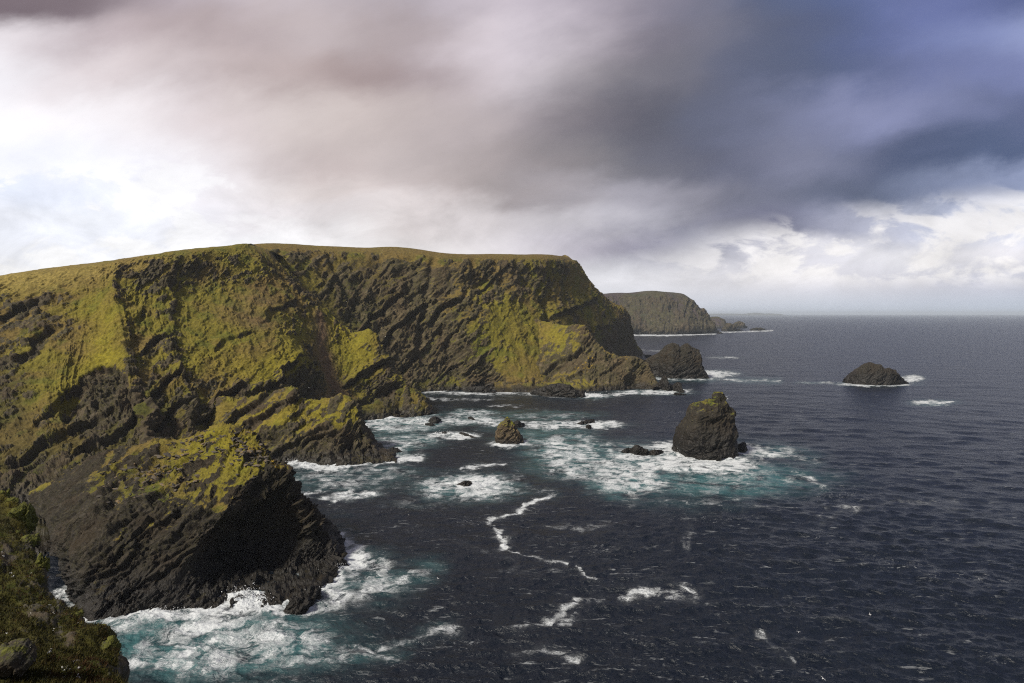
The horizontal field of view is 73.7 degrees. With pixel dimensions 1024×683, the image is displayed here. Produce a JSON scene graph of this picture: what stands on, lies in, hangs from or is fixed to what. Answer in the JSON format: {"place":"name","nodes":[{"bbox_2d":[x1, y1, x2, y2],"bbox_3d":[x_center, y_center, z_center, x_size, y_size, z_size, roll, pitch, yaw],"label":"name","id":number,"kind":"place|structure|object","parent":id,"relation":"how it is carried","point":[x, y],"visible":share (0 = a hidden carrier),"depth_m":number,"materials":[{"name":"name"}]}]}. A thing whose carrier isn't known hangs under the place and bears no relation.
{"place":"outdoors","nodes":[
{"label":"outdoors","id":0,"kind":"place"},
{"bbox_2d":[0,494,131,682],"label":"foreground bank terrain","id":1,"kind":"structure","parent":0,"point":[123,669],"depth_m":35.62,"materials":[{"name":"green plant"}]},
{"bbox_2d":[0,488,10,497],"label":"lichen boulder","id":2,"kind":"object","parent":1,"relation":"on","point":[7,492],"visible":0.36,"depth_m":68.93,"materials":[{"name":"green plant"}]},
{"bbox_2d":[3,497,19,502],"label":"lichen boulder","id":3,"kind":"object","parent":1,"relation":"on","point":[17,499],"visible":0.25,"depth_m":65.66,"materials":[{"name":"green stone"}]},
{"bbox_2d":[0,638,37,679],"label":"lichen boulder","id":4,"kind":"object","parent":1,"relation":"on","point":[18,656],"visible":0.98,"depth_m":26.16,"materials":[{"name":"grey stone"}]},
{"bbox_2d":[6,502,38,533],"bbox_3d":[-42.909,15.658,59.649,2.434,3.139,2.949,0,2,0],"label":"lichen boulder","id":5,"kind":"object","parent":1,"relation":"on","point":[25,512],"visible":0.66,"depth_m":59.45,"materials":[{"name":"green plant"}]},
{"bbox_2d":[20,533,41,548],"bbox_3d":[-35.678,14.951,50.656,1.304,1.397,1.624,0,2,0],"label":"lichen boulder","id":6,"kind":"object","parent":1,"relation":"on","point":[33,541],"visible":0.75,"depth_m":50.34,"materials":[{"name":"green plant"}]},
{"bbox_2d":[35,553,49,570],"bbox_3d":[-31.420,15.065,45.694,0.879,1.890,0.893,2,3,43],"label":"lichen boulder","id":7,"kind":"object","parent":1,"relation":"on","point":[41,561],"visible":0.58,"depth_m":45.51,"materials":[{"name":"green stone"}]},
{"bbox_2d":[71,609,83,616],"bbox_3d":[-23.479,14.820,36.685,0.971,0.708,1.049,0,2,0],"label":"lichen boulder","id":8,"kind":"object","parent":1,"relation":"on","point":[81,611],"visible":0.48,"depth_m":36.70,"materials":[{"name":"green stone"}]},
{"bbox_2d":[100,635,121,651],"bbox_3d":[-18.587,14.225,31.614,0.831,1.256,0.909,0,2,0],"label":"lichen boulder","id":9,"kind":"object","parent":1,"relation":"on","point":[112,640],"visible":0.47,"depth_m":31.48,"materials":[{"name":"green stone"}]},
{"bbox_2d":[28,421,348,620],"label":"headland terrain","id":10,"kind":"structure","parent":0,"point":[204,543],"depth_m":234.63,"materials":[{"name":"grey stone"}]},
{"bbox_2d":[96,426,279,504],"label":"grass","id":11,"kind":"structure","parent":10,"relation":"on","point":[234,438],"depth_m":248.92,"materials":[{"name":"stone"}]},
{"bbox_2d":[0,244,433,555],"bbox_3d":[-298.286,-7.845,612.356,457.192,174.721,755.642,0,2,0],"label":"grassy hill","id":12,"kind":"structure","parent":0,"point":[98,357],"depth_m":491.22,"materials":[{"name":"green plant"}]},
{"bbox_2d":[207,385,397,465],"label":"promontory terrain","id":13,"kind":"structure","parent":0,"point":[288,424],"depth_m":430.02,"materials":[{"name":"brown stone"}]},
{"bbox_2d":[193,243,645,391],"bbox_3d":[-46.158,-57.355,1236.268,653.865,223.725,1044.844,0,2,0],"label":"sea cliff","id":14,"kind":"structure","parent":0,"point":[436,321],"depth_m":838.44,"materials":[{"name":"stone"}]},
{"bbox_2d":[0,0,1023,314],"label":"sky","id":15,"kind":"structure","parent":0,"point":[785,157],"materials":[{"name":"grey"}]},
{"bbox_2d":[43,315,1023,682],"bbox_3d":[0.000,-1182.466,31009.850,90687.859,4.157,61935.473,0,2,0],"label":"sea water","id":16,"kind":"structure","parent":0,"point":[813,525],"depth_m":274.54,"materials":[{"name":"blue liquid"}]},
{"bbox_2d":[283,594,311,614],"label":"skerry rock","id":17,"kind":"object","parent":16,"relation":"in","point":[301,605],"visible":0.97,"depth_m":206.53,"materials":[{"name":"grey stone"}]},
{"bbox_2d":[304,585,321,605],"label":"skerry rock","id":18,"kind":"object","parent":16,"relation":"in","point":[313,592],"visible":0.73,"depth_m":212.34,"materials":[{"name":"grey stone"}]},
{"bbox_2d":[389,447,401,452],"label":"skerry rock","id":19,"kind":"object","parent":16,"relation":"in","point":[395,450],"visible":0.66,"depth_m":444.24,"materials":[{"name":"grey stone"}]},
{"bbox_2d":[428,416,440,423],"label":"skerry rock","id":20,"kind":"object","parent":16,"relation":"in","point":[434,420],"visible":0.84,"depth_m":558.98,"materials":[{"name":"grey stone"}]},
{"bbox_2d":[160,375,712,611],"bbox_3d":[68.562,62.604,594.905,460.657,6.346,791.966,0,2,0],"label":"surf spray","id":21,"kind":"object","parent":16,"relation":"on","point":[270,593],"visible":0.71,"depth_m":213.50,"materials":[{"name":"white liquid"}]},
{"bbox_2d":[456,480,471,486],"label":"skerry rock","id":22,"kind":"object","parent":16,"relation":"in","point":[466,483],"visible":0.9,"depth_m":356.83,"materials":[{"name":"grey stone"}]},
{"bbox_2d":[463,385,495,392],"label":"skerry rock","id":23,"kind":"object","parent":16,"relation":"in","point":[480,389],"visible":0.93,"depth_m":776.45,"materials":[{"name":"grey stone"}]},
{"bbox_2d":[495,417,523,443],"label":"sea stack","id":24,"kind":"object","parent":16,"relation":"in","point":[507,431],"visible":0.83,"depth_m":472.68,"materials":[{"name":"brown stone"}]},
{"bbox_2d":[514,420,524,427],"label":"skerry rock","id":25,"kind":"object","parent":16,"relation":"in","point":[518,424],"visible":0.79,"depth_m":538.67,"materials":[{"name":"grey stone"}]},
{"bbox_2d":[530,383,584,397],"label":"skerry rock","id":26,"kind":"object","parent":16,"relation":"in","point":[559,390],"visible":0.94,"depth_m":740.07,"materials":[{"name":"grey stone"}]},
{"bbox_2d":[577,419,594,424],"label":"skerry rock","id":27,"kind":"object","parent":16,"relation":"in","point":[587,421],"visible":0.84,"depth_m":555.28,"materials":[{"name":"grey stone"}]},
{"bbox_2d":[621,447,630,452],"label":"skerry rock","id":28,"kind":"object","parent":16,"relation":"in","point":[627,450],"visible":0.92,"depth_m":441.73,"materials":[{"name":"grey stone"}]},
{"bbox_2d":[629,445,650,455],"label":"skerry rock","id":29,"kind":"object","parent":16,"relation":"in","point":[638,450],"visible":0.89,"depth_m":434.30,"materials":[{"name":"grey stone"}]},
{"bbox_2d":[649,449,663,455],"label":"skerry rock","id":30,"kind":"object","parent":16,"relation":"in","point":[654,452],"visible":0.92,"depth_m":434.89,"materials":[{"name":"grey stone"}]},
{"bbox_2d":[655,375,672,390],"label":"skerry rock","id":31,"kind":"object","parent":16,"relation":"in","point":[663,384],"visible":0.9,"depth_m":801.56,"materials":[{"name":"grey stone"}]},
{"bbox_2d":[644,343,708,378],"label":"sea stack","id":32,"kind":"object","parent":16,"relation":"in","point":[675,361],"visible":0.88,"depth_m":947.67,"materials":[{"name":"grey stone"}]},
{"bbox_2d":[671,382,684,392],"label":"skerry rock","id":33,"kind":"object","parent":16,"relation":"in","point":[676,386],"visible":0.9,"depth_m":785.24,"materials":[{"name":"grey stone"}]},
{"bbox_2d":[671,391,738,460],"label":"sea stack","id":34,"kind":"object","parent":16,"relation":"in","point":[705,429],"visible":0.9,"depth_m":427.56,"materials":[{"name":"grey stone"}]},
{"bbox_2d":[721,323,743,330],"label":"distant rock","id":35,"kind":"object","parent":16,"relation":"in","point":[729,327],"visible":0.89,"depth_m":3478.72,"materials":[{"name":"grey stone"}]},
{"bbox_2d":[733,321,747,327],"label":"distant rock","id":36,"kind":"object","parent":16,"relation":"in","point":[738,324],"visible":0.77,"depth_m":4245.34,"materials":[{"name":"grey stone"}]},
{"bbox_2d":[738,442,747,452],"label":"skerry rock","id":37,"kind":"object","parent":16,"relation":"in","point":[742,447],"visible":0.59,"depth_m":441.64,"materials":[{"name":"grey stone"}]},
{"bbox_2d":[750,327,764,330],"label":"distant rock","id":38,"kind":"object","parent":16,"relation":"in","point":[757,329],"visible":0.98,"depth_m":3610.09,"materials":[{"name":"grey stone"}]},
{"bbox_2d":[842,362,908,384],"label":"rocky islet","id":39,"kind":"object","parent":16,"relation":"in","point":[869,373],"visible":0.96,"depth_m":863.50,"materials":[{"name":"grey stone"}]},
{"bbox_2d":[494,318,657,392],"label":"spur headland terrain","id":40,"kind":"structure","parent":0,"point":[577,357],"depth_m":831.75,"materials":[{"name":"brown stone"}]},
{"bbox_2d":[603,291,718,334],"bbox_3d":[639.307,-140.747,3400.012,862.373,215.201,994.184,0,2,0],"label":"distant headland hill","id":41,"kind":"structure","parent":0,"point":[660,313],"depth_m":3041.93,"materials":[{"name":"grey stone"}]},
{"bbox_2d":[710,317,725,328],"bbox_3d":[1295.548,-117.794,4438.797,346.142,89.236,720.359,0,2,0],"label":"distant point hill","id":42,"kind":"structure","parent":0,"point":[720,323],"depth_m":4307.97,"materials":[{"name":"grey stone"}]},
{"bbox_2d":[709,313,787,315],"bbox_3d":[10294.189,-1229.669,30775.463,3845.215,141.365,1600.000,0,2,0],"label":"distant land","id":43,"kind":"structure","parent":0,"point":[756,314],"depth_m":30197.17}
]}

